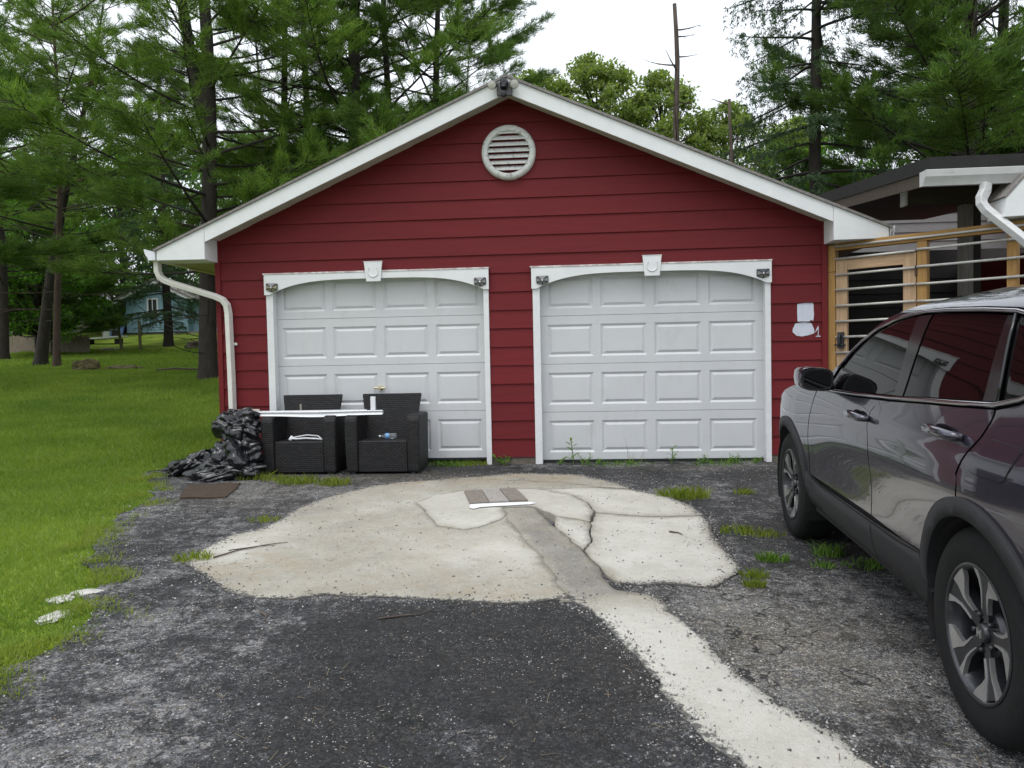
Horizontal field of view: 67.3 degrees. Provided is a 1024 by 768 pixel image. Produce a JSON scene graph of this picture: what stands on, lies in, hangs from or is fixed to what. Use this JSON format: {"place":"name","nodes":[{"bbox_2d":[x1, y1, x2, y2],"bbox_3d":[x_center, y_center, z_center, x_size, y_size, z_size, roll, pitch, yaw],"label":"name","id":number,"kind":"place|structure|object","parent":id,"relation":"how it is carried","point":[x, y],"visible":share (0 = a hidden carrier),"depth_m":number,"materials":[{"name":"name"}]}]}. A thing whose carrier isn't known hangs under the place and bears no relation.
{"place":"outdoors","nodes":[
{"label":"outdoors","id":0,"kind":"place"},
{"bbox_2d":[0,330,486,685],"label":"lawn","id":1,"kind":"structure","parent":0,"point":[154,341],"depth_m":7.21,"materials":[{"name":"plant"}]},
{"bbox_2d":[0,149,62,335],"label":"pine tree","id":2,"kind":"object","parent":1,"relation":"on","point":[20,241],"visible":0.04,"depth_m":38.94,"materials":[{"name":"green plant"}]},
{"bbox_2d":[0,152,85,336],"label":"broadleaf tree","id":3,"kind":"object","parent":1,"relation":"on","point":[8,158],"depth_m":43.30,"materials":[{"name":"green plant"}]},
{"bbox_2d":[9,334,89,352],"bbox_3d":[-22.859,-1.892,36.881,6.571,1.054,0.074,-1,2,17],"label":"picket fence","id":4,"kind":"object","parent":1,"relation":"on","point":[78,344],"visible":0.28,"depth_m":36.40,"materials":[{"name":"grey wood"}]},
{"bbox_2d":[0,0,101,272],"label":"pine tree","id":5,"kind":"object","parent":1,"relation":"on","point":[14,189],"visible":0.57,"depth_m":17.70,"materials":[{"name":"green plant"}]},
{"bbox_2d":[34,609,72,624],"bbox_3d":[-2.432,1.238,4.096,0.156,0.035,0.241,-1,2,4],"label":"flat stone","id":6,"kind":"object","parent":1,"relation":"on","point":[48,618],"visible":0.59,"depth_m":4.05,"materials":[{"name":"grey stone"}]},
{"bbox_2d":[8,199,107,332],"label":"broadleaf tree","id":7,"kind":"object","parent":1,"relation":"on","point":[44,274],"visible":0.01,"depth_m":41.15,"materials":[{"name":"green plant"}]},
{"bbox_2d":[46,595,75,604],"bbox_3d":[-2.563,1.224,4.362,0.156,0.031,0.157,-1,2,4],"label":"flat stone","id":8,"kind":"object","parent":1,"relation":"on","point":[60,600],"visible":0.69,"depth_m":4.34,"materials":[{"name":"grey stone"}]},
{"bbox_2d":[2,184,123,348],"bbox_3d":[-20.969,-5.011,34.514,6.213,8.110,6.569,-2,2,-16],"label":"broadleaf tree","id":9,"kind":"object","parent":1,"relation":"on","point":[38,281],"visible":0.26,"depth_m":34.07,"materials":[{"name":"green plant"}]},
{"bbox_2d":[2,133,127,319],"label":"broadleaf tree","id":10,"kind":"object","parent":1,"relation":"on","point":[106,211],"depth_m":52.17,"materials":[{"name":"green plant"}]},
{"bbox_2d":[5,138,136,355],"bbox_3d":[-20.864,-6.309,34.937,6.526,10.455,6.109,0,2,19],"label":"pine tree","id":11,"kind":"object","parent":1,"relation":"on","point":[98,286],"visible":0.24,"depth_m":34.84,"materials":[{"name":"green plant"}]},
{"bbox_2d":[0,0,147,358],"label":"pine tree","id":12,"kind":"object","parent":1,"relation":"on","point":[4,330],"visible":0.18,"depth_m":30.46,"materials":[{"name":"green plant"}]},
{"bbox_2d":[71,358,100,370],"bbox_3d":[-11.582,-0.342,20.870,0.833,0.698,0.778,-1,2,4],"label":"rock","id":13,"kind":"object","parent":1,"relation":"on","point":[89,364],"visible":0.46,"depth_m":20.67,"materials":[{"name":"stone"}]},
{"bbox_2d":[69,589,103,596],"bbox_3d":[-2.474,1.214,4.475,0.195,0.036,0.120,-1,2,4],"label":"flat stone","id":14,"kind":"object","parent":1,"relation":"on","point":[87,591],"visible":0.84,"depth_m":4.45,"materials":[{"name":"grey stone"}]},
{"bbox_2d":[0,468,180,706],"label":"fringe grass","id":15,"kind":"structure","parent":1,"relation":"on","point":[74,606],"depth_m":4.65,"materials":[{"name":"green plant"}]},
{"bbox_2d":[0,0,196,365],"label":"pine tree","id":16,"kind":"object","parent":1,"relation":"on","point":[41,356],"visible":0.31,"depth_m":24.77,"materials":[{"name":"green plant"}]},
{"bbox_2d":[90,335,127,344],"bbox_3d":[-21.194,-2.279,39.977,2.250,0.430,0.600,-1,2,4],"label":"bench","id":17,"kind":"object","parent":1,"relation":"on","point":[116,341],"visible":0.62,"depth_m":39.73,"materials":[{"name":"grey wood"}]},
{"bbox_2d":[0,0,229,366],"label":"pine tree","id":18,"kind":"object","parent":1,"relation":"on","point":[94,77],"visible":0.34,"depth_m":22.55,"materials":[{"name":"green plant"}]},
{"bbox_2d":[117,326,122,349],"bbox_3d":[-18.658,-2.080,36.640,0.300,1.367,0.150,-1,2,4],"label":"fence post","id":19,"kind":"object","parent":1,"relation":"on","point":[120,338],"visible":0.67,"depth_m":36.59,"materials":[{"name":"brown wood"}]},
{"bbox_2d":[103,365,143,369],"bbox_3d":[-10.754,-0.371,21.210,1.313,0.321,0.753,-1,2,4],"label":"dirt heap","id":20,"kind":"object","parent":1,"relation":"on","point":[123,366],"visible":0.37,"depth_m":21.05,"materials":[{"name":"brown soil"}]},
{"bbox_2d":[72,145,194,332],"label":"broadleaf tree","id":21,"kind":"object","parent":1,"relation":"on","point":[108,311],"visible":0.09,"depth_m":46.11,"materials":[{"name":"green plant"}]},
{"bbox_2d":[138,322,141,350],"bbox_3d":[-17.645,-2.181,36.469,0.139,1.550,0.139,0,2,27],"label":"fence post","id":22,"kind":"object","parent":1,"relation":"on","point":[139,336],"visible":0.79,"depth_m":36.42,"materials":[{"name":"brown wood"}]},
{"bbox_2d":[76,123,220,281],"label":"broadleaf tree","id":23,"kind":"object","parent":1,"relation":"on","point":[180,191],"visible":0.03,"depth_m":57.74,"materials":[{"name":"green plant"}]},
{"bbox_2d":[95,34,216,346],"bbox_3d":[-17.288,-9.326,37.737,6.396,15.504,6.039,-1,2,4],"label":"spruce tree","id":24,"kind":"object","parent":1,"relation":"on","point":[167,312],"visible":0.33,"depth_m":37.68,"materials":[{"name":"green plant"}]},
{"bbox_2d":[113,278,216,335],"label":"blue house","id":25,"kind":"structure","parent":1,"relation":"on","point":[155,302],"depth_m":44.00,"materials":[{"name":"blue wood"}]},
{"bbox_2d":[146,298,158,310],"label":"window","id":26,"kind":"structure","parent":25,"relation":"in","point":[152,304],"depth_m":43.97,"materials":[{"name":"white glass"}]},
{"bbox_2d":[156,367,197,370],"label":"fallen branch","id":27,"kind":"object","parent":1,"relation":"on","point":[178,368],"visible":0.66,"depth_m":20.09,"materials":[{"name":"brown wood"}]},
{"bbox_2d":[184,341,198,348],"bbox_3d":[-14.825,-1.834,37.250,2.273,0.682,1.064,-1,2,4],"label":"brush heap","id":28,"kind":"object","parent":1,"relation":"on","point":[191,344],"visible":0.17,"depth_m":36.86,"materials":[{"name":"brown wood"}]},
{"bbox_2d":[0,0,410,379],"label":"pine tree","id":29,"kind":"object","parent":1,"relation":"on","point":[200,97],"visible":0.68,"depth_m":15.78,"materials":[{"name":"green plant"}]},
{"bbox_2d":[182,132,272,281],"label":"broadleaf tree","id":30,"kind":"object","parent":1,"relation":"on","point":[190,185],"visible":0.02,"depth_m":53.36,"materials":[{"name":"green plant"}]},
{"bbox_2d":[195,115,273,274],"bbox_3d":[-10.725,-6.331,32.442,6.109,10.455,6.526,-1,2,3],"label":"pine tree","id":31,"kind":"object","parent":1,"relation":"on","point":[229,204],"visible":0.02,"depth_m":32.04,"materials":[{"name":"green plant"}]},
{"bbox_2d":[217,30,312,207],"bbox_3d":[-10.280,-9.776,31.646,5.599,17.634,5.219,-2,2,-27],"label":"pine tree","id":32,"kind":"object","parent":1,"relation":"on","point":[231,48],"visible":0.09,"depth_m":30.58,"materials":[{"name":"green plant"}]},
{"bbox_2d":[176,0,374,211],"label":"pine tree","id":33,"kind":"object","parent":1,"relation":"on","point":[285,74],"visible":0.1,"depth_m":20.27,"materials":[{"name":"green plant"}]},
{"bbox_2d":[181,0,421,184],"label":"pine tree","id":34,"kind":"object","parent":1,"relation":"on","point":[232,120],"visible":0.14,"depth_m":20.30,"materials":[{"name":"green plant"}]},
{"bbox_2d":[149,0,522,202],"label":"pine tree","id":35,"kind":"object","parent":1,"relation":"on","point":[262,107],"visible":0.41,"depth_m":16.75,"materials":[{"name":"green plant"}]},
{"bbox_2d":[290,0,492,148],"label":"pine tree","id":36,"kind":"object","parent":1,"relation":"on","point":[386,69],"visible":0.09,"depth_m":19.38,"materials":[{"name":"green plant"}]},
{"bbox_2d":[243,0,560,152],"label":"pine tree","id":37,"kind":"object","parent":1,"relation":"on","point":[504,51],"visible":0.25,"depth_m":17.35,"materials":[{"name":"green plant"}]},
{"bbox_2d":[144,74,894,464],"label":"garage","id":38,"kind":"structure","parent":1,"relation":"on","point":[654,318],"depth_m":8.45,"materials":[{"name":"red paint"}]},
{"bbox_2d":[266,283,277,291],"bbox_3d":[-2.687,-1.075,8.579,0.132,0.098,0.044,1,2,4],"label":"solar light","id":39,"kind":"object","parent":38,"relation":"attached to","point":[271,287],"visible":1,"depth_m":8.58,"materials":[{"name":"black plastic"}]},
{"bbox_2d":[275,277,486,459],"bbox_3d":[-1.476,-0.208,8.676,2.416,2.154,0.100,-1,2,4],"label":"garage door","id":40,"kind":"structure","parent":38,"relation":"in","point":[352,338],"depth_m":8.67,"materials":[{"name":"white metal"}]},
{"bbox_2d":[474,277,485,285],"bbox_3d":[-0.351,-1.115,8.399,0.132,0.098,0.044,-2,2,4],"label":"solar light","id":41,"kind":"object","parent":38,"relation":"attached to","point":[480,281],"visible":1,"depth_m":8.40,"materials":[{"name":"black plastic"}]},
{"bbox_2d":[487,77,518,96],"bbox_3d":[-0.087,-3.083,7.967,0.326,0.191,0.162,-1,2,4],"label":"security light","id":42,"kind":"object","parent":38,"relation":"attached to","point":[504,86],"visible":1,"depth_m":7.96,"materials":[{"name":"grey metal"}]},
{"bbox_2d":[536,276,548,284],"bbox_3d":[0.329,-1.126,8.347,0.132,0.098,0.044,-2,2,4],"label":"solar light","id":43,"kind":"object","parent":38,"relation":"attached to","point":[542,280],"visible":1,"depth_m":8.35,"materials":[{"name":"black plastic"}]},
{"bbox_2d":[540,270,763,461],"bbox_3d":[1.530,-0.228,8.474,2.450,2.154,0.045,-1,2,4],"label":"garage door","id":44,"kind":"structure","parent":38,"relation":"in","point":[638,361],"depth_m":8.46,"materials":[{"name":"white metal"}]},
{"bbox_2d":[757,269,769,277],"bbox_3d":[2.671,-1.176,8.167,0.132,0.098,0.044,-2,2,4],"label":"solar light","id":45,"kind":"object","parent":38,"relation":"attached to","point":[762,273],"visible":1,"depth_m":8.17,"materials":[{"name":"black plastic"}]},
{"bbox_2d":[513,68,578,101],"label":"broadleaf tree","id":46,"kind":"object","parent":1,"relation":"on","point":[552,88],"visible":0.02,"depth_m":34.06,"materials":[{"name":"green plant"}]},
{"bbox_2d":[547,51,663,131],"bbox_3d":[3.817,-8.527,35.663,7.282,13.388,6.821,0,2,26],"label":"broadleaf tree","id":47,"kind":"object","parent":1,"relation":"on","point":[583,70],"visible":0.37,"depth_m":34.08,"materials":[{"name":"green plant"}]},
{"bbox_2d":[644,3,698,141],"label":"dead tree","id":48,"kind":"object","parent":1,"relation":"on","point":[676,119],"visible":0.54,"depth_m":17.69,"materials":[{"name":"brown wood"}]},
{"bbox_2d":[618,67,733,157],"bbox_3d":[6.593,-7.958,34.756,6.688,12.295,6.264,-2,3,-32],"label":"broadleaf tree","id":49,"kind":"object","parent":1,"relation":"on","point":[655,87],"visible":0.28,"depth_m":33.71,"materials":[{"name":"green plant"}]},
{"bbox_2d":[683,99,781,178],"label":"broadleaf tree","id":50,"kind":"object","parent":1,"relation":"on","point":[737,114],"visible":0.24,"depth_m":34.50,"materials":[{"name":"green plant"}]},
{"bbox_2d":[711,99,762,168],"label":"dead tree","id":51,"kind":"object","parent":1,"relation":"on","point":[731,139],"visible":0.26,"depth_m":15.77,"materials":[{"name":"brown wood"}]},
{"bbox_2d":[746,114,844,191],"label":"broadleaf tree","id":52,"kind":"object","parent":1,"relation":"on","point":[789,138],"visible":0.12,"depth_m":34.49,"materials":[{"name":"green plant"}]},
{"bbox_2d":[714,0,964,195],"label":"spruce tree","id":53,"kind":"object","parent":1,"relation":"on","point":[815,172],"visible":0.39,"depth_m":16.57,"materials":[{"name":"green plant"}]},
{"bbox_2d":[805,99,925,177],"bbox_3d":[10.767,-4.632,23.141,5.848,7.633,6.183,-1,2,4],"label":"broadleaf tree","id":54,"kind":"object","parent":1,"relation":"on","point":[870,161],"visible":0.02,"depth_m":22.89,"materials":[{"name":"green plant"}]},
{"bbox_2d":[745,0,1023,245],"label":"pine tree","id":55,"kind":"object","parent":1,"relation":"on","point":[974,84],"visible":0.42,"depth_m":14.89,"materials":[{"name":"green plant"}]},
{"bbox_2d":[798,0,1023,192],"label":"pine tree","id":56,"kind":"object","parent":1,"relation":"on","point":[1003,13],"visible":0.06,"depth_m":18.43,"materials":[{"name":"green plant"}]},
{"bbox_2d":[817,153,1023,350],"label":"breezeway","id":57,"kind":"object","parent":1,"relation":"on","point":[965,187],"visible":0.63,"depth_m":8.03,"materials":[{"name":"black paint"}]},
{"bbox_2d":[852,212,1023,252],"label":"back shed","id":58,"kind":"structure","parent":1,"relation":"on","point":[941,222],"depth_m":13.24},
{"bbox_2d":[922,56,1023,157],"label":"broadleaf tree","id":59,"kind":"object","parent":1,"relation":"on","point":[1018,71],"depth_m":22.05,"materials":[{"name":"green plant"}]},
{"bbox_2d":[981,172,1023,306],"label":"house","id":60,"kind":"structure","parent":1,"relation":"on","point":[1006,201],"depth_m":6.96,"materials":[{"name":"red paint"}]},
{"bbox_2d":[0,461,1023,767],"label":"driveway","id":61,"kind":"structure","parent":0,"point":[376,685],"depth_m":3.34,"materials":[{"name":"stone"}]},
{"bbox_2d":[146,467,170,473],"bbox_3d":[-3.705,0.948,8.464,0.707,0.111,0.196,-5,1,19],"label":"trash bag","id":62,"kind":"object","parent":61,"relation":"on","point":[165,470],"visible":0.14,"depth_m":8.44,"materials":[{"name":"black plastic"}]},
{"bbox_2d":[168,447,211,476],"bbox_3d":[-3.440,0.878,8.283,0.626,0.274,0.311,-20,4,-7],"label":"trash bag","id":63,"kind":"object","parent":61,"relation":"on","point":[179,467],"visible":0.48,"depth_m":8.17,"materials":[{"name":"black plastic"}]},
{"bbox_2d":[170,549,214,562],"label":"grass tuft","id":64,"kind":"object","parent":61,"relation":"on","point":[193,555],"visible":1,"depth_m":5.04,"materials":[{"name":"green plant"}]},
{"bbox_2d":[179,483,240,499],"bbox_3d":[-2.932,1.024,7.359,0.540,0.044,0.722,-1,2,-7],"label":"door mat","id":65,"kind":"object","parent":61,"relation":"on","point":[209,491],"depth_m":7.34,"materials":[{"name":"brown rubber"}]},
{"bbox_2d":[209,441,224,459],"bbox_3d":[-3.058,0.779,8.216,0.462,0.400,0.443,-3,3,-33],"label":"trash bag","id":66,"kind":"object","parent":61,"relation":"on","point":[215,452],"visible":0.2,"depth_m":8.06,"materials":[{"name":"black plastic"}]},
{"bbox_2d":[184,459,267,482],"bbox_3d":[-2.975,0.892,7.984,0.845,0.220,0.393,-1,2,4],"label":"trash bag","id":67,"kind":"object","parent":61,"relation":"on","point":[209,470],"visible":0.95,"depth_m":7.88,"materials":[{"name":"black plastic"}]},
{"bbox_2d":[219,437,266,474],"bbox_3d":[-2.849,0.741,8.114,0.514,0.454,0.480,-3,3,-42],"label":"trash bag","id":68,"kind":"object","parent":61,"relation":"on","point":[234,453],"visible":0.56,"depth_m":7.98,"materials":[{"name":"black plastic"}]},
{"bbox_2d":[212,407,261,443],"bbox_3d":[-2.929,0.436,8.200,0.611,0.387,0.438,-1,2,4],"label":"trash bag","id":69,"kind":"object","parent":68,"relation":"on","point":[241,425],"visible":0.81,"depth_m":8.07,"materials":[{"name":"black plastic"}]},
{"bbox_2d":[236,469,277,480],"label":"grass tuft","id":70,"kind":"object","parent":61,"relation":"on","point":[258,476],"visible":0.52,"depth_m":7.96,"materials":[{"name":"green plant"}]},
{"bbox_2d":[247,514,281,522],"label":"grass tuft","id":71,"kind":"object","parent":61,"relation":"on","point":[262,519],"visible":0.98,"depth_m":6.11,"materials":[{"name":"green plant"}]},
{"bbox_2d":[259,473,290,481],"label":"grass tuft","id":72,"kind":"object","parent":61,"relation":"on","point":[275,477],"visible":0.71,"depth_m":7.86,"materials":[{"name":"green plant"}]},
{"bbox_2d":[271,472,318,485],"bbox_3d":[-2.184,0.947,7.702,0.561,0.112,0.355,-1,2,4],"label":"grass tuft","id":73,"kind":"object","parent":61,"relation":"on","point":[297,480],"visible":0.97,"depth_m":7.65,"materials":[{"name":"green plant"}]},
{"bbox_2d":[261,394,346,474],"bbox_3d":[-2.242,0.544,8.400,0.813,0.829,0.556,-1,2,4],"label":"wicker armchair","id":74,"kind":"object","parent":61,"relation":"on","point":[281,453],"visible":0.87,"depth_m":8.17,"materials":[{"name":"black wicker"}]},
{"bbox_2d":[288,434,322,440],"bbox_3d":[-2.208,0.576,8.247,0.367,0.067,0.082,-1,2,0],"label":"white strap loop","id":75,"kind":"object","parent":74,"relation":"on","point":[296,438],"visible":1,"depth_m":8.22,"materials":[{"name":"fabric"}]},
{"bbox_2d":[252,396,383,416],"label":"white vinyl trim","id":76,"kind":"structure","parent":74,"relation":"on","point":[315,413],"depth_m":8.19,"materials":[{"name":"white plastic"}]},
{"bbox_2d":[313,474,352,486],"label":"grass tuft","id":77,"kind":"object","parent":61,"relation":"on","point":[331,481],"visible":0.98,"depth_m":7.54,"materials":[{"name":"green plant"}]},
{"bbox_2d":[344,393,427,473],"bbox_3d":[-1.345,0.529,8.331,0.803,0.829,0.556,-1,2,4],"label":"wicker armchair","id":78,"kind":"object","parent":61,"relation":"on","point":[368,448],"visible":0.88,"depth_m":8.11,"materials":[{"name":"black wicker"}]},
{"bbox_2d":[379,433,396,438],"bbox_3d":[-1.334,0.557,8.254,0.187,0.064,0.064,-1,2,-4],"label":"water bottle","id":79,"kind":"object","parent":78,"relation":"on","point":[389,435],"visible":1,"depth_m":8.23,"materials":[{"name":"clear plastic"}]},
{"bbox_2d":[378,608,435,619],"bbox_3d":[-0.532,1.187,3.954,0.306,0.015,0.045,-2,2,-22],"label":"dead twig","id":80,"kind":"object","parent":61,"relation":"on","point":[379,618],"visible":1,"depth_m":3.94,"materials":[{"name":"brown wood"}]},
{"bbox_2d":[428,459,472,466],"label":"grass tuft","id":81,"kind":"object","parent":61,"relation":"on","point":[450,463],"visible":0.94,"depth_m":8.51,"materials":[{"name":"green plant"}]},
{"bbox_2d":[455,460,486,465],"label":"grass tuft","id":82,"kind":"object","parent":61,"relation":"on","point":[475,463],"visible":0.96,"depth_m":8.50,"materials":[{"name":"green plant"}]},
{"bbox_2d":[1,467,1023,767],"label":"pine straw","id":83,"kind":"object","parent":61,"relation":"on","point":[483,611],"visible":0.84,"depth_m":3.70,"materials":[{"name":"brown plant"}]},
{"bbox_2d":[187,473,885,767],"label":"concrete apron","id":84,"kind":"object","parent":61,"relation":"on","point":[487,543],"visible":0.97,"depth_m":4.80,"materials":[{"name":"grey concrete"}]},
{"bbox_2d":[214,542,287,557],"bbox_3d":[-1.778,1.122,5.229,0.505,0.023,0.066,-3,3,-39],"label":"dead twig","id":85,"kind":"object","parent":84,"relation":"on","point":[246,548],"visible":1,"depth_m":5.22,"materials":[{"name":"grey wood"}]},
{"bbox_2d":[464,488,534,508],"bbox_3d":[-0.104,0.959,6.448,0.547,0.039,0.753,-1,2,-7],"label":"drain hatch","id":86,"kind":"object","parent":84,"relation":"on","point":[494,497],"visible":0.99,"depth_m":6.40,"materials":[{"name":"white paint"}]},
{"bbox_2d":[175,473,899,767],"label":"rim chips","id":87,"kind":"object","parent":61,"relation":"on","point":[696,717],"visible":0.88,"depth_m":4.09,"materials":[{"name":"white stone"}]},
{"bbox_2d":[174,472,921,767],"bbox_3d":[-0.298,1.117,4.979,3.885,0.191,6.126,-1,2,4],"label":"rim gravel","id":88,"kind":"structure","parent":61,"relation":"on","point":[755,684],"depth_m":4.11,"materials":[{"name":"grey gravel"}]},
{"bbox_2d":[581,459,654,467],"bbox_3d":[1.158,0.851,8.395,0.813,0.063,0.492,-1,2,4],"label":"grass tuft","id":89,"kind":"object","parent":61,"relation":"on","point":[615,463],"visible":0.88,"depth_m":8.32,"materials":[{"name":"green plant"}]},
{"bbox_2d":[651,484,711,500],"bbox_3d":[1.465,0.930,6.648,0.598,0.118,0.397,-1,2,4],"label":"grass tuft","id":90,"kind":"object","parent":61,"relation":"on","point":[683,493],"visible":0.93,"depth_m":6.59,"materials":[{"name":"green plant"}]},
{"bbox_2d":[685,457,758,466],"bbox_3d":[2.256,0.829,8.296,0.776,0.070,0.547,-1,2,4],"label":"grass tuft","id":91,"kind":"object","parent":61,"relation":"on","point":[729,461],"visible":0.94,"depth_m":8.24,"materials":[{"name":"green plant"}]},
{"bbox_2d":[717,523,760,535],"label":"grass tuft","id":92,"kind":"object","parent":61,"relation":"on","point":[726,529],"visible":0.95,"depth_m":5.43,"materials":[{"name":"green plant"}]},
{"bbox_2d":[732,487,756,494],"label":"grass tuft","id":93,"kind":"object","parent":61,"relation":"on","point":[744,491],"visible":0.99,"depth_m":6.73,"materials":[{"name":"green plant"}]},
{"bbox_2d":[736,567,770,578],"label":"grass tuft","id":94,"kind":"object","parent":61,"relation":"on","point":[754,573],"visible":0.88,"depth_m":4.45,"materials":[{"name":"green plant"}]},
{"bbox_2d":[740,577,773,588],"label":"grass tuft","id":95,"kind":"object","parent":61,"relation":"on","point":[756,583],"visible":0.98,"depth_m":4.28,"materials":[{"name":"green plant"}]},
{"bbox_2d":[740,527,786,537],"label":"grass tuft","id":96,"kind":"object","parent":61,"relation":"on","point":[762,534],"visible":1,"depth_m":5.34,"materials":[{"name":"green plant"}]},
{"bbox_2d":[754,549,793,562],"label":"grass tuft","id":97,"kind":"object","parent":61,"relation":"on","point":[773,557],"visible":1,"depth_m":4.76,"materials":[{"name":"green plant"}]},
{"bbox_2d":[808,556,836,568],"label":"grass tuft","id":98,"kind":"object","parent":61,"relation":"on","point":[823,564],"visible":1,"depth_m":4.62,"materials":[{"name":"green plant"}]},
{"bbox_2d":[803,540,849,557],"bbox_3d":[1.973,1.039,4.862,0.282,0.106,0.215,0,3,37],"label":"grass tuft","id":99,"kind":"object","parent":61,"relation":"on","point":[828,552],"visible":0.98,"depth_m":4.84,"materials":[{"name":"green plant"}]},
{"bbox_2d":[840,556,884,571],"bbox_3d":[2.174,1.071,4.598,0.420,0.070,0.233,-1,2,4],"label":"grass tuft","id":100,"kind":"object","parent":61,"relation":"on","point":[867,564],"visible":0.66,"depth_m":4.60,"materials":[{"name":"green plant"}]},
{"bbox_2d":[777,284,1023,751],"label":"parked car","id":101,"kind":"object","parent":61,"relation":"on","point":[901,452],"visible":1,"depth_m":2.98,"materials":[{"name":"grey paint"}]},
{"bbox_2d":[828,220,1023,370],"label":"porch railing","id":102,"kind":"object","parent":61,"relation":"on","point":[922,240],"visible":0.41,"depth_m":7.51,"materials":[{"name":"brown wood"}]},
{"bbox_2d":[834,249,916,367],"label":"porch gate","id":103,"kind":"structure","parent":102,"relation":"attached to","point":[906,259],"depth_m":7.92,"materials":[{"name":"brown wood"}]},
{"bbox_2d":[0,0,1023,298],"label":"sky","id":104,"kind":"structure","parent":0,"point":[632,32],"materials":[{"name":"white"}]},
{"bbox_2d":[197,473,832,757],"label":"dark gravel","id":105,"kind":"structure","parent":0,"point":[790,749],"depth_m":5.03,"materials":[{"name":"grey gravel"}]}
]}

